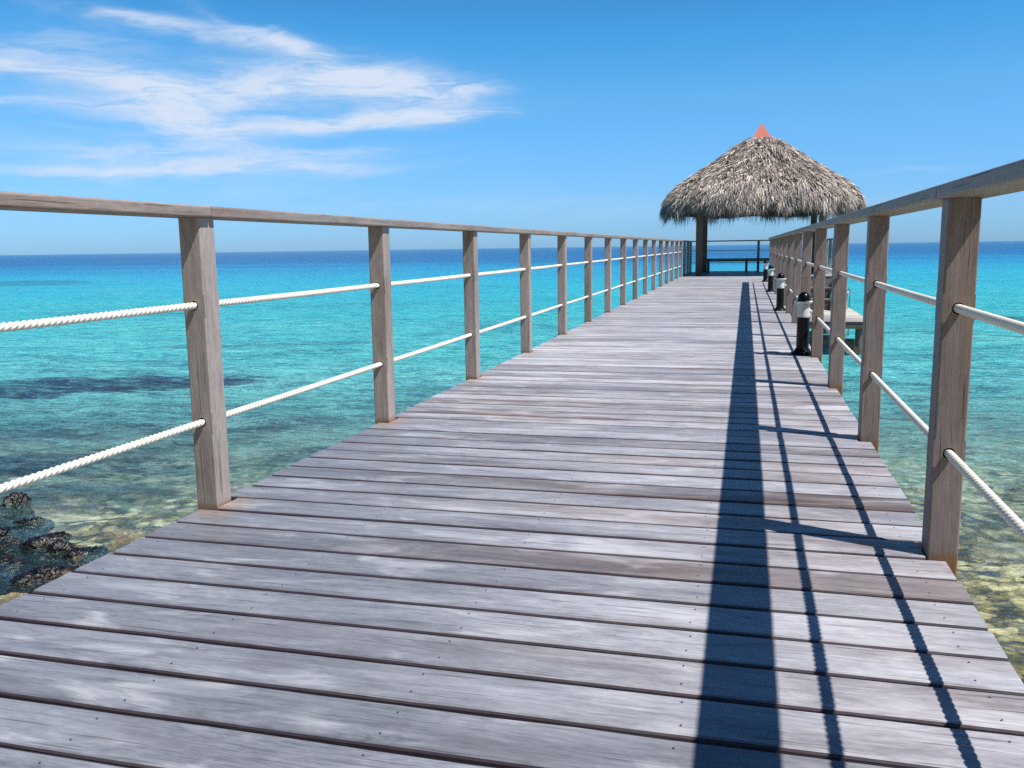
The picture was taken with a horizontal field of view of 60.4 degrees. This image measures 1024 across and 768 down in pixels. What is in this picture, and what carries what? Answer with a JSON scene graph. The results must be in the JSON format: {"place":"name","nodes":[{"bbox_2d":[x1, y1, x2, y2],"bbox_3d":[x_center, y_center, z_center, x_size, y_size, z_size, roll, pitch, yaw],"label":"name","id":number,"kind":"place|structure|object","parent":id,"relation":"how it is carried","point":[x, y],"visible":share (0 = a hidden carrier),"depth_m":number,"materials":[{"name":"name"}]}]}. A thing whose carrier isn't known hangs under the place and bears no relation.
{"place":"outdoors","nodes":[
{"label":"outdoors","id":0,"kind":"place"},
{"bbox_2d":[0,241,1023,480],"bbox_3d":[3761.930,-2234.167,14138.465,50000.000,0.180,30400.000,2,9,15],"label":"water","id":1,"kind":"structure","parent":0,"point":[126,368],"depth_m":28.52,"materials":[{"name":"teal liquid"}]},
{"bbox_2d":[0,410,1023,683],"bbox_3d":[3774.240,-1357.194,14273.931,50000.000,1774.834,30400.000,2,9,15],"label":"sea bed","id":2,"kind":"object","parent":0,"point":[114,512],"visible":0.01,"depth_m":11.71,"materials":[{"name":"beige sand"}]},
{"bbox_2d":[0,554,24,583],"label":"rock","id":3,"kind":"object","parent":2,"relation":"on","point":[11,566],"visible":0.97,"depth_m":7.50,"materials":[{"name":"grey stone"}]},
{"bbox_2d":[0,525,34,557],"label":"rock","id":4,"kind":"object","parent":2,"relation":"on","point":[12,537],"visible":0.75,"depth_m":8.18,"materials":[{"name":"grey stone"}]},
{"bbox_2d":[0,492,35,526],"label":"rock","id":5,"kind":"object","parent":2,"relation":"on","point":[14,506],"visible":0.71,"depth_m":9.10,"materials":[{"name":"grey stone"}]},
{"bbox_2d":[10,516,55,536],"bbox_3d":[-4.674,1.435,8.598,0.388,0.273,0.501,-5,10,-28],"label":"rock","id":6,"kind":"object","parent":2,"relation":"on","point":[37,526],"visible":0.59,"depth_m":8.53,"materials":[{"name":"grey stone"}]},
{"bbox_2d":[6,565,76,593],"bbox_3d":[-3.833,1.645,7.247,0.565,0.271,0.420,-9,12,-44],"label":"rock","id":7,"kind":"object","parent":2,"relation":"on","point":[31,580],"visible":0.51,"depth_m":7.15,"materials":[{"name":"grey stone"}]},
{"bbox_2d":[14,531,72,562],"bbox_3d":[-4.332,1.502,8.100,0.507,0.228,0.469,-3,9,-15],"label":"rock","id":8,"kind":"object","parent":2,"relation":"on","point":[28,550],"visible":0.65,"depth_m":7.99,"materials":[{"name":"grey stone"}]},
{"bbox_2d":[33,540,78,565],"bbox_3d":[-4.106,1.522,7.917,0.383,0.246,0.429,-9,12,-42],"label":"rock","id":9,"kind":"object","parent":2,"relation":"on","point":[54,553],"visible":0.63,"depth_m":7.82,"materials":[{"name":"grey stone"}]},
{"bbox_2d":[57,545,108,568],"bbox_3d":[-3.781,1.564,7.748,0.448,0.247,0.388,-6,10,-29],"label":"rock","id":10,"kind":"object","parent":2,"relation":"on","point":[77,557],"visible":0.56,"depth_m":7.66,"materials":[{"name":"grey stone"}]},
{"bbox_2d":[0,271,1023,767],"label":"boardwalk","id":11,"kind":"structure","parent":2,"relation":"on","point":[676,523],"depth_m":2.23,"materials":[{"name":"grey wood"}]},
{"bbox_2d":[0,191,682,510],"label":"rope railing","id":12,"kind":"object","parent":11,"relation":"attached to","point":[200,308],"visible":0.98,"depth_m":3.26,"materials":[{"name":"grey wood"}]},
{"bbox_2d":[761,261,767,281],"bbox_3d":[6.073,-2.704,21.091,0.188,0.503,0.188,2,9,15],"label":"bollard lamp","id":13,"kind":"object","parent":11,"relation":"on","point":[765,268],"visible":0.97,"depth_m":21.06,"materials":[{"name":"black metal"}]},
{"bbox_2d":[765,265,774,291],"bbox_3d":[4.873,-1.991,16.582,0.188,0.503,0.188,2,9,15],"label":"bollard lamp","id":14,"kind":"object","parent":11,"relation":"on","point":[770,269],"visible":0.98,"depth_m":16.55,"materials":[{"name":"black metal"}]},
{"bbox_2d":[773,273,786,310],"bbox_3d":[3.615,-1.243,11.853,0.188,0.503,0.188,2,9,15],"label":"bollard lamp","id":15,"kind":"object","parent":11,"relation":"on","point":[780,278],"visible":0.98,"depth_m":11.81,"materials":[{"name":"black metal"}]},
{"bbox_2d":[790,292,812,354],"bbox_3d":[2.356,-0.494,7.120,0.188,0.503,0.188,2,9,15],"label":"bollard lamp","id":16,"kind":"object","parent":11,"relation":"on","point":[803,301],"visible":0.97,"depth_m":7.08,"materials":[{"name":"black metal"}]},
{"bbox_2d":[768,159,1023,576],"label":"rope railing","id":17,"kind":"object","parent":11,"relation":"attached to","point":[959,202],"visible":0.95,"depth_m":2.49,"materials":[{"name":"grey wood"}]},
{"bbox_2d":[682,271,831,333],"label":"platform","id":18,"kind":"structure","parent":2,"relation":"on","point":[828,277],"depth_m":26.16,"materials":[{"name":"grey wood"}]},
{"bbox_2d":[682,238,833,274],"bbox_3d":[7.552,-3.780,27.062,4.474,1.308,4.664,2,9,15],"label":"platform railing","id":19,"kind":"object","parent":18,"relation":"on","point":[687,260],"visible":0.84,"depth_m":28.62,"materials":[{"name":"grey wood"}]},
{"bbox_2d":[704,257,813,271],"bbox_3d":[8.092,-3.898,28.824,3.550,0.445,0.362,2,9,15],"label":"bench","id":20,"kind":"object","parent":18,"relation":"on","point":[746,260],"visible":0.6,"depth_m":28.83,"materials":[{"name":"grey wood"}]},
{"bbox_2d":[658,123,867,275],"bbox_3d":[7.619,-5.695,27.105,6.414,4.533,6.521,2,9,15],"label":"thatched hut","id":21,"kind":"object","parent":18,"relation":"on","point":[761,172],"visible":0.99,"depth_m":25.18,"materials":[{"name":"grey plant"}]},
{"bbox_2d":[809,308,862,354],"bbox_3d":[7.842,-0.181,22.956,2.138,3.301,4.699,2,9,15],"label":"landing","id":22,"kind":"object","parent":2,"relation":"on","point":[854,319],"visible":0.2,"depth_m":20.64,"materials":[{"name":"grey wood"}]},
{"bbox_2d":[800,281,831,309],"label":"steps","id":23,"kind":"structure","parent":22,"relation":"on","point":[827,302],"depth_m":24.10,"materials":[{"name":"grey wood"}]},
{"bbox_2d":[830,289,850,335],"bbox_3d":[9.135,-1.593,24.613,0.621,2.151,0.691,2,9,15],"label":"swim ladder","id":24,"kind":"object","parent":22,"relation":"attached to","point":[848,290],"visible":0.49,"depth_m":24.39,"materials":[{"name":"metal"}]},
{"bbox_2d":[0,0,1023,254],"label":"sky","id":25,"kind":"structure","parent":0,"point":[578,116],"materials":[{"name":"blue"}]}
]}

